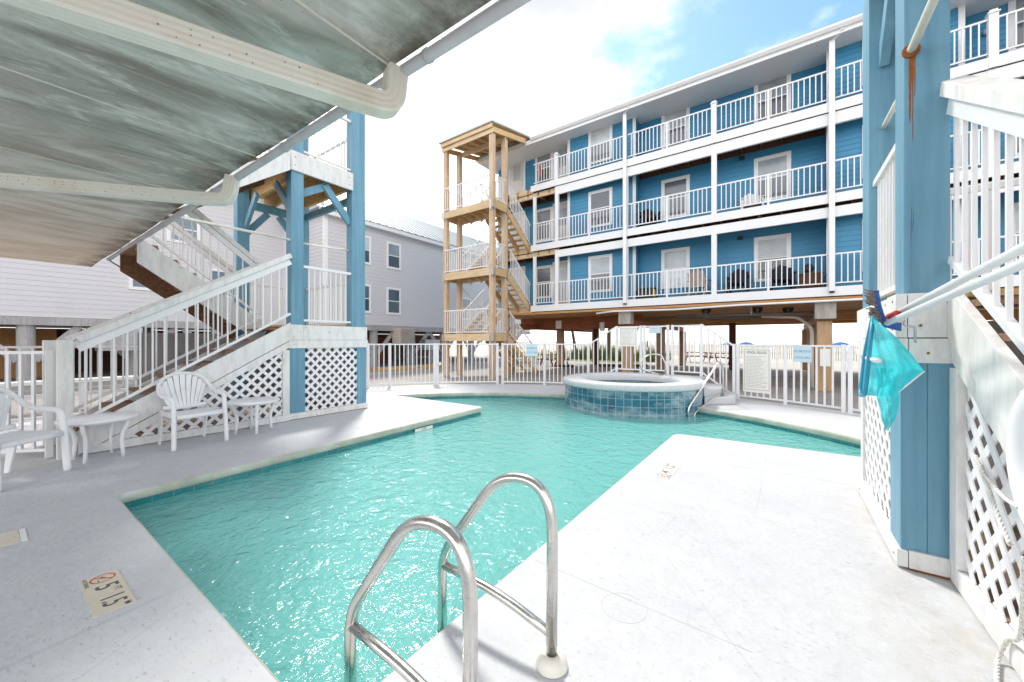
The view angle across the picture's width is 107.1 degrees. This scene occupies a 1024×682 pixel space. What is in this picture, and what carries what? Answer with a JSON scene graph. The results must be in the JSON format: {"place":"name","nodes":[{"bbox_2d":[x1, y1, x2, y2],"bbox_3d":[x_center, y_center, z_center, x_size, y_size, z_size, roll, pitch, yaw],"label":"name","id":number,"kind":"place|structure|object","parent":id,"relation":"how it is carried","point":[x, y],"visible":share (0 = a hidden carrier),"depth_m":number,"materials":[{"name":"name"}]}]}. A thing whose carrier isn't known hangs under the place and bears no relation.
{"place":"outdoors","nodes":[
{"label":"outdoors","id":0,"kind":"place"},
{"bbox_2d":[95,328,142,376],"bbox_3d":[-16.378,0.525,15.773,0.820,2.150,1.300,0,0,35],"label":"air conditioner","id":1,"kind":"object","parent":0,"point":[118,340],"visible":0.2,"depth_m":15.55,"materials":[{"name":"metal"}]},
{"bbox_2d":[42,110,367,459],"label":"pool stair tower","id":2,"kind":"structure","parent":0,"point":[299,365],"depth_m":6.51,"materials":[{"name":"white paint"}]},
{"bbox_2d":[0,0,530,267],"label":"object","id":3,"kind":"structure","parent":2,"relation":"attached to","point":[123,123],"depth_m":2.25,"materials":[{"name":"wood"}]},
{"bbox_2d":[0,357,860,423],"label":"paving","id":4,"kind":"structure","parent":0,"point":[480,377],"depth_m":16.13,"materials":[{"name":"grey concrete"}]},
{"bbox_2d":[0,375,133,408],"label":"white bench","id":5,"kind":"object","parent":4,"relation":"on","point":[39,382],"visible":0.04,"depth_m":8.87,"materials":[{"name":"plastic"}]},
{"bbox_2d":[0,363,441,394],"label":"kerb","id":6,"kind":"structure","parent":4,"relation":"on","point":[39,391],"depth_m":12.15,"materials":[{"name":"concrete"}]},
{"bbox_2d":[0,194,529,380],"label":"stilt house","id":7,"kind":"structure","parent":4,"relation":"on","point":[39,301],"depth_m":20.18,"materials":[{"name":"grey wood"}]},
{"bbox_2d":[128,277,150,290],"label":"window","id":8,"kind":"structure","parent":7,"relation":"in","point":[134,285],"depth_m":16.73,"materials":[{"name":"white paint"}]},
{"bbox_2d":[166,215,199,243],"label":"window","id":9,"kind":"structure","parent":7,"relation":"in","point":[187,224],"depth_m":18.16,"materials":[{"name":"white paint"}]},
{"bbox_2d":[209,268,233,298],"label":"window","id":10,"kind":"structure","parent":7,"relation":"in","point":[214,271],"depth_m":19.16,"materials":[{"name":"white paint"}]},
{"bbox_2d":[365,284,370,312],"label":"window","id":11,"kind":"structure","parent":7,"relation":"in","point":[367,286],"depth_m":21.63,"materials":[{"name":"white paint"}]},
{"bbox_2d":[365,235,370,264],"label":"window","id":12,"kind":"structure","parent":7,"relation":"in","point":[367,238],"depth_m":21.63,"materials":[{"name":"white paint"}]},
{"bbox_2d":[386,287,400,314],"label":"window","id":13,"kind":"structure","parent":7,"relation":"in","point":[393,295],"depth_m":23.07,"materials":[{"name":"white paint"}]},
{"bbox_2d":[386,241,400,270],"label":"window","id":14,"kind":"structure","parent":7,"relation":"in","point":[393,250],"depth_m":23.07,"materials":[{"name":"white paint"}]},
{"bbox_2d":[462,297,470,319],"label":"window","id":15,"kind":"structure","parent":7,"relation":"in","point":[466,302],"depth_m":28.33,"materials":[{"name":"white paint"}]},
{"bbox_2d":[392,328,413,365],"bbox_3d":[-6.723,0.400,23.385,0.720,2.400,1.100,0,0,35],"label":"air conditioner","id":16,"kind":"object","parent":4,"relation":"on","point":[403,335],"visible":0.97,"depth_m":23.09,"materials":[{"name":"grey metal"}]},
{"bbox_2d":[370,364,441,371],"bbox_3d":[-8.066,1.500,18.357,0.733,0.200,12.564,0,0,40],"label":"timber edging","id":17,"kind":"object","parent":4,"relation":"on","point":[401,368],"visible":0.28,"depth_m":20.84,"materials":[{"name":"brown wood"}]},
{"bbox_2d":[421,339,439,363],"bbox_3d":[-5.462,0.750,25.433,0.400,1.700,1.300,0,0,35],"label":"electric cabinet","id":18,"kind":"object","parent":4,"relation":"on","point":[426,341],"visible":0.59,"depth_m":25.22,"materials":[{"name":"metal"}]},
{"bbox_2d":[438,119,537,379],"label":"wooden stair tower","id":19,"kind":"structure","parent":4,"relation":"on","point":[490,137],"depth_m":16.93,"materials":[{"name":"brown wood"}]},
{"bbox_2d":[537,354,569,364],"bbox_3d":[2.763,1.242,24.916,1.800,0.764,1.660,0,0,-35],"label":"picnic table","id":20,"kind":"object","parent":4,"relation":"on","point":[551,359],"visible":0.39,"depth_m":24.77,"materials":[{"name":"red wood"}]},
{"bbox_2d":[552,364,573,366],"bbox_3d":[3.144,1.530,23.295,1.360,0.140,0.150,0,0,18],"label":"parking timber","id":21,"kind":"object","parent":4,"relation":"on","point":[555,365],"visible":0.76,"depth_m":23.23,"materials":[{"name":"brown wood"}]},
{"bbox_2d":[530,357,649,363],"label":"grass verge","id":22,"kind":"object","parent":4,"relation":"on","point":[584,360],"depth_m":31.03,"materials":[{"name":"green plant"}]},
{"bbox_2d":[516,345,670,361],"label":"beach grass","id":23,"kind":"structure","parent":22,"relation":"on","point":[609,354],"depth_m":32.98,"materials":[{"name":"green plant"}]},
{"bbox_2d":[607,328,611,349],"bbox_3d":[9.454,-1.265,35.603,3.618,5.966,3.777,0,0,-23],"label":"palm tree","id":24,"kind":"object","parent":22,"relation":"on","point":[609,340],"visible":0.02,"depth_m":35.24,"materials":[{"name":"brown plant"}]},
{"bbox_2d":[598,364,647,366],"bbox_3d":[6.933,1.530,23.789,3.202,0.140,0.150,0,0,-3],"label":"parking timber","id":25,"kind":"object","parent":4,"relation":"on","point":[608,365],"visible":0.65,"depth_m":23.67,"materials":[{"name":"brown wood"}]},
{"bbox_2d":[476,0,1023,391],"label":"apartment building","id":26,"kind":"structure","parent":4,"relation":"on","point":[694,159],"depth_m":13.82,"materials":[{"name":"blue wood"}]},
{"bbox_2d":[508,266,525,307],"bbox_3d":[0.253,-2.740,19.614,1.060,2.180,0.090,0,0,35],"label":"door","id":27,"kind":"structure","parent":26,"relation":"in","point":[523,267],"depth_m":19.53,"materials":[{"name":"white paint"}]},
{"bbox_2d":[508,211,525,250],"bbox_3d":[0.253,-5.570,19.614,1.060,2.180,0.090,0,0,35],"label":"door","id":28,"kind":"structure","parent":26,"relation":"in","point":[511,226],"depth_m":19.54,"materials":[{"name":"white paint"}]},
{"bbox_2d":[508,162,525,194],"bbox_3d":[0.253,-8.360,19.614,1.060,2.180,0.090,0,0,35],"label":"door","id":29,"kind":"structure","parent":26,"relation":"in","point":[516,173],"depth_m":19.58,"materials":[{"name":"white paint"}]},
{"bbox_2d":[535,153,551,184],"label":"window","id":30,"kind":"structure","parent":26,"relation":"in","point":[548,156],"depth_m":18.65,"materials":[{"name":"white paint"}]},
{"bbox_2d":[537,265,551,298],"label":"window","id":31,"kind":"structure","parent":26,"relation":"in","point":[544,273],"depth_m":18.65,"materials":[{"name":"white paint"}]},
{"bbox_2d":[537,207,551,241],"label":"window","id":32,"kind":"structure","parent":26,"relation":"in","point":[545,214],"depth_m":18.65,"materials":[{"name":"white paint"}]},
{"bbox_2d":[552,260,566,303],"bbox_3d":[2.412,-2.740,18.077,1.060,2.180,0.090,0,0,35],"label":"door","id":33,"kind":"structure","parent":26,"relation":"in","point":[562,264],"depth_m":18.09,"materials":[{"name":"white paint"}]},
{"bbox_2d":[552,201,566,241],"bbox_3d":[2.412,-5.570,18.077,1.060,2.180,0.090,0,0,35],"label":"door","id":34,"kind":"structure","parent":26,"relation":"in","point":[562,205],"depth_m":18.09,"materials":[{"name":"white paint"}]},
{"bbox_2d":[552,148,566,179],"bbox_3d":[2.412,-8.360,18.077,1.060,2.180,0.090,0,0,35],"label":"door","id":35,"kind":"structure","parent":26,"relation":"in","point":[564,151],"depth_m":18.07,"materials":[{"name":"white paint"}]},
{"bbox_2d":[588,254,612,292],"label":"window","id":36,"kind":"structure","parent":26,"relation":"in","point":[599,265],"depth_m":16.31,"materials":[{"name":"white paint"}]},
{"bbox_2d":[588,187,612,227],"bbox_3d":[3.818,-5.740,16.354,1.090,1.600,0.067,0,0,35],"label":"window","id":37,"kind":"structure","parent":26,"relation":"in","point":[600,199],"depth_m":16.31,"materials":[{"name":"white paint"}]},
{"bbox_2d":[588,125,612,164],"bbox_3d":[3.818,-8.530,16.354,1.090,1.600,0.067,0,0,35],"label":"window","id":38,"kind":"structure","parent":26,"relation":"in","point":[604,134],"depth_m":16.31,"materials":[{"name":"white paint"}]},
{"bbox_2d":[639,209,660,226],"bbox_3d":[5.549,-4.966,15.246,0.740,0.990,0.769,0,0,5],"label":"balcony chair","id":39,"kind":"object","parent":26,"relation":"on","point":[651,215],"visible":0.67,"depth_m":15.18,"materials":[{"name":"black plastic"}]},
{"bbox_2d":[661,246,689,288],"bbox_3d":[6.545,-2.910,15.149,1.070,1.600,0.067,0,0,35],"label":"window","id":40,"kind":"structure","parent":26,"relation":"in","point":[675,258],"depth_m":15.13,"materials":[{"name":"white paint"}]},
{"bbox_2d":[661,174,689,219],"bbox_3d":[6.545,-5.740,15.149,1.070,1.600,0.067,0,0,35],"label":"window","id":41,"kind":"structure","parent":26,"relation":"in","point":[679,184],"depth_m":15.11,"materials":[{"name":"white paint"}]},
{"bbox_2d":[661,107,689,149],"bbox_3d":[6.545,-8.530,15.149,1.070,1.600,0.067,0,0,35],"label":"window","id":42,"kind":"structure","parent":26,"relation":"in","point":[686,111],"depth_m":15.11,"materials":[{"name":"white paint"}]},
{"bbox_2d":[687,269,710,295],"bbox_3d":[7.006,-2.136,14.084,0.769,0.990,0.740,0,0,-40],"label":"balcony chair","id":43,"kind":"object","parent":26,"relation":"on","point":[699,279],"visible":0.71,"depth_m":13.89,"materials":[{"name":"beige plastic"}]},
{"bbox_2d":[725,269,749,292],"bbox_3d":[8.067,-2.136,13.486,0.740,0.990,0.769,0,0,35],"label":"balcony chair","id":44,"kind":"object","parent":26,"relation":"on","point":[738,278],"visible":0.83,"depth_m":13.62,"materials":[{"name":"black plastic"}]},
{"bbox_2d":[738,193,764,217],"bbox_3d":[8.346,-4.815,13.201,0.740,0.931,0.769,0,0,25],"label":"balcony chair","id":45,"kind":"object","parent":26,"relation":"on","point":[752,199],"visible":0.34,"depth_m":13.36,"materials":[{"name":"white plastic"}]},
{"bbox_2d":[754,233,790,281],"bbox_3d":[9.147,-2.910,13.296,1.080,1.600,0.067,0,0,35],"label":"window","id":46,"kind":"structure","parent":26,"relation":"in","point":[778,246],"depth_m":13.29,"materials":[{"name":"white paint"}]},
{"bbox_2d":[754,150,790,201],"bbox_3d":[9.147,-5.740,13.296,1.080,1.600,0.067,0,0,35],"label":"window","id":47,"kind":"structure","parent":26,"relation":"in","point":[778,162],"depth_m":13.24,"materials":[{"name":"white paint"}]},
{"bbox_2d":[754,74,790,122],"bbox_3d":[9.147,-8.530,13.296,1.080,1.600,0.067,0,0,35],"label":"window","id":48,"kind":"structure","parent":26,"relation":"in","point":[786,79],"depth_m":13.25,"materials":[{"name":"white paint"}]},
{"bbox_2d":[770,265,796,289],"bbox_3d":[9.098,-2.136,12.751,0.740,0.990,0.769,0,0,30],"label":"balcony chair","id":49,"kind":"object","parent":26,"relation":"on","point":[784,274],"visible":0.67,"depth_m":12.88,"materials":[{"name":"black plastic"}]},
{"bbox_2d":[799,271,824,288],"bbox_3d":[9.691,-1.915,12.250,0.640,0.530,0.560,0,0,35],"label":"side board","id":50,"kind":"object","parent":26,"relation":"on","point":[812,277],"visible":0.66,"depth_m":12.05,"materials":[{"name":"brown wood"}]},
{"bbox_2d":[862,219,862,271],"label":"window","id":51,"kind":"structure","parent":26,"relation":"in","point":[862,219],"depth_m":11.47,"materials":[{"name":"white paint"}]},
{"bbox_2d":[862,125,862,177],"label":"window","id":52,"kind":"structure","parent":26,"relation":"in","point":[862,125],"depth_m":11.47,"materials":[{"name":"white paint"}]},
{"bbox_2d":[862,39,862,86],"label":"window","id":53,"kind":"structure","parent":26,"relation":"in","point":[862,39],"depth_m":11.47,"materials":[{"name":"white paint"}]},
{"bbox_2d":[1007,0,1023,51],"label":"window","id":54,"kind":"structure","parent":26,"relation":"in","point":[1016,4],"depth_m":10.15,"materials":[{"name":"white paint"}]},
{"bbox_2d":[1014,202,1018,260],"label":"window","id":55,"kind":"structure","parent":26,"relation":"in","point":[1016,205],"depth_m":10.15,"materials":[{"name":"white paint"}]},
{"bbox_2d":[1014,136,1018,156],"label":"window","id":56,"kind":"structure","parent":26,"relation":"in","point":[1014,136],"depth_m":10.14,"materials":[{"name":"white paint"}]},
{"bbox_2d":[128,398,860,681],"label":"pool water","id":57,"kind":"structure","parent":0,"point":[275,565],"depth_m":3.21,"materials":[{"name":"teal liquid"}]},
{"bbox_2d":[0,0,990,340],"label":"sky","id":58,"kind":"structure","parent":0,"point":[545,65],"materials":[{"name":"white"}]},
{"bbox_2d":[0,384,1022,681],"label":"pool deck","id":59,"kind":"structure","parent":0,"point":[784,566],"depth_m":2.12,"materials":[{"name":"white concrete"}]},
{"bbox_2d":[0,528,27,546],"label":"depth marker","id":60,"kind":"object","parent":59,"relation":"on","point":[10,538],"visible":1,"depth_m":2.59,"materials":[{"name":"beige tile"}]},
{"bbox_2d":[0,350,53,457],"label":"pool fence","id":61,"kind":"object","parent":59,"relation":"on","point":[48,449],"visible":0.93,"depth_m":4.35,"materials":[{"name":"white metal"}]},
{"bbox_2d":[0,386,71,491],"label":"plastic chair","id":62,"kind":"object","parent":59,"relation":"on","point":[12,439],"visible":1,"depth_m":3.86,"materials":[{"name":"white plastic"}]},
{"bbox_2d":[54,412,138,463],"bbox_3d":[-4.772,1.112,4.367,0.660,0.480,0.660,0,0,25],"label":"side table","id":63,"kind":"object","parent":59,"relation":"on","point":[81,422],"visible":0.94,"depth_m":4.29,"materials":[{"name":"white plastic"}]},
{"bbox_2d":[79,569,135,617],"bbox_3d":[-2.187,1.348,2.040,0.480,0.004,0.150,0,0,35],"label":"depth marker","id":64,"kind":"object","parent":59,"relation":"on","point":[106,592],"visible":1,"depth_m":2.02,"materials":[{"name":"beige tile"}]},
{"bbox_2d":[156,371,228,451],"bbox_3d":[-4.246,0.883,5.012,0.609,0.937,0.626,0,0,28],"label":"plastic chair","id":65,"kind":"object","parent":59,"relation":"on","point":[163,392],"visible":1,"depth_m":5.08,"materials":[{"name":"white plastic"}]},
{"bbox_2d":[0,343,435,421],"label":"pool fence","id":66,"kind":"object","parent":59,"relation":"on","point":[389,383],"visible":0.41,"depth_m":10.88,"materials":[{"name":"white metal"}]},
{"bbox_2d":[227,396,279,434],"bbox_3d":[-3.845,1.112,5.635,0.660,0.480,0.660,0,0,2],"label":"side table","id":67,"kind":"object","parent":59,"relation":"on","point":[251,402],"visible":0.98,"depth_m":5.48,"materials":[{"name":"white plastic"}]},
{"bbox_2d":[344,472,567,681],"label":"pool ladder","id":68,"kind":"object","parent":59,"relation":"attached to","point":[551,662],"visible":0.98,"depth_m":1.51,"materials":[{"name":"metal"}]},
{"bbox_2d":[75,419,852,652],"bbox_3d":[-0.947,1.349,3.964,8.074,0.002,3.108,0,0,21],"label":"deck joint","id":69,"kind":"object","parent":59,"relation":"on","point":[595,585],"visible":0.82,"depth_m":2.04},
{"bbox_2d":[436,343,498,384],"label":"pool gate","id":70,"kind":"structure","parent":59,"relation":"on","point":[438,363],"depth_m":11.63,"materials":[{"name":"white metal"}]},
{"bbox_2d":[117,393,860,681],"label":"pool coping","id":71,"kind":"object","parent":59,"relation":"on","point":[127,497],"visible":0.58,"depth_m":4.85,"materials":[{"name":"white concrete"}]},
{"bbox_2d":[501,326,641,384],"bbox_3d":[1.674,0.464,11.200,4.137,1.772,0.337,0,0,19],"label":"pool fence","id":72,"kind":"object","parent":59,"relation":"on","point":[544,382],"visible":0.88,"depth_m":11.29,"materials":[{"name":"white metal"}]},
{"bbox_2d":[526,345,537,355],"bbox_3d":[0.604,0.285,11.559,0.360,0.350,0.008,0,0,8],"label":"no smoking sign","id":73,"kind":"object","parent":72,"relation":"attached to","point":[531,350],"visible":1,"depth_m":11.55,"materials":[{"name":"blue"}]},
{"bbox_2d":[619,327,636,345],"bbox_3d":[3.243,-0.125,10.558,0.500,0.550,0.007,0,0,32],"label":"spa rules sign","id":74,"kind":"object","parent":72,"relation":"attached to","point":[627,336],"visible":1,"depth_m":10.56,"materials":[{"name":"grey"}]},
{"bbox_2d":[601,593,646,623],"bbox_3d":[0.567,1.350,1.917,0.223,0.002,0.223,0,0,35],"label":"deck lid","id":75,"kind":"object","parent":59,"relation":"on","point":[619,621],"visible":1,"depth_m":1.90,"materials":[{"name":"grey plastic"}]},
{"bbox_2d":[563,372,736,417],"bbox_3d":[3.034,1.550,8.753,3.609,1.400,3.420,0,0,35],"label":"hot tub","id":76,"kind":"object","parent":59,"relation":"on","point":[633,395],"visible":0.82,"depth_m":7.58,"materials":[{"name":"blue tile"}]},
{"bbox_2d":[639,353,666,374],"bbox_3d":[3.516,0.590,9.432,0.656,0.557,0.038,0,0,5],"label":"spa handrail","id":77,"kind":"object","parent":76,"relation":"on","point":[651,371],"visible":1,"depth_m":9.41,"materials":[{"name":"metal"}]},
{"bbox_2d":[643,325,668,373],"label":"pool gate","id":78,"kind":"structure","parent":59,"relation":"on","point":[667,346],"depth_m":10.17,"materials":[{"name":"white metal"}]},
{"bbox_2d":[648,327,659,332],"bbox_3d":[3.824,-0.290,10.158,0.310,0.160,0.007,0,0,37],"label":"gate sign","id":79,"kind":"object","parent":78,"relation":"attached to","point":[653,329],"visible":1,"depth_m":10.15,"materials":[{"name":"plastic"}]},
{"bbox_2d":[654,463,679,478],"bbox_3d":[1.619,1.348,3.929,0.150,0.004,0.480,0,0,35],"label":"depth marker","id":80,"kind":"object","parent":59,"relation":"on","point":[667,471],"visible":1,"depth_m":3.90,"materials":[{"name":"tile"}]},
{"bbox_2d":[671,324,735,392],"bbox_3d":[4.716,0.464,9.394,0.111,1.772,1.521,0,0,-43],"label":"pool fence","id":81,"kind":"object","parent":59,"relation":"on","point":[701,372],"visible":0.84,"depth_m":9.38,"materials":[{"name":"white metal"}]},
{"bbox_2d":[687,361,723,416],"bbox_3d":[4.028,1.143,7.825,1.438,1.422,0.044,0,0,-36],"label":"pool handrail","id":82,"kind":"object","parent":59,"relation":"on","point":[698,392],"visible":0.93,"depth_m":7.87,"materials":[{"name":"metal"}]},
{"bbox_2d":[736,344,845,412],"bbox_3d":[5.764,0.709,7.959,0.152,1.282,2.037,0,0,-29],"label":"pool fence","id":83,"kind":"object","parent":59,"relation":"on","point":[843,380],"visible":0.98,"depth_m":7.60,"materials":[{"name":"white metal"}]},
{"bbox_2d":[743,348,770,393],"bbox_3d":[5.445,0.650,8.417,0.008,1.000,0.570,0,0,-34],"label":"pool rules sign","id":84,"kind":"object","parent":83,"relation":"attached to","point":[756,370],"visible":1,"depth_m":8.40,"materials":[{"name":"grey"}]},
{"bbox_2d":[793,346,811,362],"bbox_3d":[5.885,0.270,7.670,0.008,0.320,0.330,0,0,-25],"label":"no smoking sign","id":85,"kind":"object","parent":83,"relation":"attached to","point":[802,353],"visible":1,"depth_m":7.66,"materials":[{"name":"blue"}]},
{"bbox_2d":[848,345,860,413],"bbox_3d":[6.585,0.709,5.695,0.206,1.282,2.769,0,0,-12],"label":"pool fence","id":86,"kind":"object","parent":59,"relation":"on","point":[850,380],"visible":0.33,"depth_m":6.96,"materials":[{"name":"white metal"}]},
{"bbox_2d":[856,0,1023,681],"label":"pool stair tower","id":87,"kind":"structure","parent":59,"relation":"on","point":[931,512],"depth_m":2.18,"materials":[{"name":"white paint"}]},
{"bbox_2d":[902,319,916,342],"bbox_3d":[2.199,-0.055,2.093,0.057,0.131,0.012,0,0,35],"label":"tool hook","id":88,"kind":"object","parent":87,"relation":"attached to","point":[913,327],"visible":0.98,"depth_m":2.08,"materials":[{"name":"metal"}]},
{"bbox_2d":[858,242,1023,430],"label":"leaf skimmer","id":89,"kind":"object","parent":87,"relation":"hanging from","point":[891,368],"visible":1,"depth_m":2.05,"materials":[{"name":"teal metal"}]},
{"bbox_2d":[863,257,1023,330],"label":"pool brush","id":90,"kind":"object","parent":87,"relation":"hanging from","point":[890,320],"visible":0.96,"depth_m":1.69,"materials":[{"name":"blue plastic"}]},
{"bbox_2d":[973,388,1023,681],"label":"life ring","id":91,"kind":"object","parent":87,"relation":"hanging from","point":[1015,449],"visible":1,"depth_m":1.43,"materials":[{"name":"white plastic"}]},
{"bbox_2d":[418,341,857,371],"bbox_3d":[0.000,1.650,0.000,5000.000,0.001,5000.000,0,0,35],"label":"sand ground","id":92,"kind":"structure","parent":0,"point":[480,355],"depth_m":43.03,"materials":[{"name":"white sand"}]},
{"bbox_2d":[571,332,575,348],"bbox_3d":[5.549,-1.292,39.152,3.810,6.013,3.762,0,0,35],"label":"palm tree","id":93,"kind":"object","parent":92,"relation":"on","point":[573,338],"visible":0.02,"depth_m":38.44,"materials":[{"name":"brown plant"}]},
{"bbox_2d":[586,344,691,354],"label":"sand fence","id":94,"kind":"object","parent":92,"relation":"on","point":[647,348],"visible":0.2,"depth_m":45.60,"materials":[{"name":"brown wood"}]},
{"bbox_2d":[686,352,712,361],"bbox_3d":[14.242,1.242,29.142,1.800,0.764,1.660,0,0,10],"label":"picnic table","id":95,"kind":"object","parent":92,"relation":"on","point":[687,355],"visible":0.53,"depth_m":28.71,"materials":[{"name":"red wood"}]},
{"bbox_2d":[704,353,740,364],"bbox_3d":[14.920,1.242,26.818,1.660,0.764,1.800,0,0,-40],"label":"picnic table","id":96,"kind":"object","parent":92,"relation":"on","point":[710,357],"visible":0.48,"depth_m":26.86,"materials":[{"name":"red wood"}]},
{"bbox_2d":[699,344,856,360],"bbox_3d":[28.001,0.994,31.621,0.048,1.414,23.410,0,0,-45],"label":"sand fence","id":97,"kind":"object","parent":92,"relation":"on","point":[772,353],"visible":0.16,"depth_m":36.31,"materials":[{"name":"brown wood"}]},
{"bbox_2d":[833,342,848,352],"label":"beach umbrella","id":98,"kind":"object","parent":92,"relation":"on","point":[840,343],"visible":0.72,"depth_m":45.15,"materials":[{"name":"blue fabric"}]},
{"bbox_2d":[636,287,657,298],"bbox_3d":[5.463,-1.880,15.260,0.760,0.460,0.460,0,0,35],"label":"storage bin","id":99,"kind":"object","parent":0,"point":[647,292],"visible":0.66,"depth_m":15.08,"materials":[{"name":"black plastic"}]},
{"bbox_2d":[451,343,857,356],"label":"dunes","id":100,"kind":"structure","parent":0,"point":[480,347],"depth_m":66.07,"materials":[{"name":"white sand"}]},
{"bbox_2d":[805,264,813,272],"bbox_3d":[9.605,-2.335,12.250,0.280,0.310,0.280,0,0,35],"label":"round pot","id":101,"kind":"object","parent":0,"point":[807,268],"visible":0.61,"depth_m":12.16,"materials":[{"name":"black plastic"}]},
{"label":"pool wall","id":102,"kind":"structure","parent":0,"visible":0},
{"bbox_2d":[124,396,860,507],"bbox_3d":[-0.062,1.519,6.148,8.518,0.162,8.303,0,0,-24],"label":"waterline tile band","id":103,"kind":"object","parent":102,"relation":"attached to","point":[183,490],"visible":0.15,"depth_m":5.32,"materials":[{"name":"teal tile"}]},
{"bbox_2d":[415,425,432,431],"bbox_3d":[-1.472,1.466,6.326,0.012,0.047,0.380,0,0,35],"label":"waterline marker","id":104,"kind":"object","parent":103,"relation":"attached to","point":[423,428],"visible":1,"depth_m":6.31,"materials":[{"name":"grey tile"}]}
]}

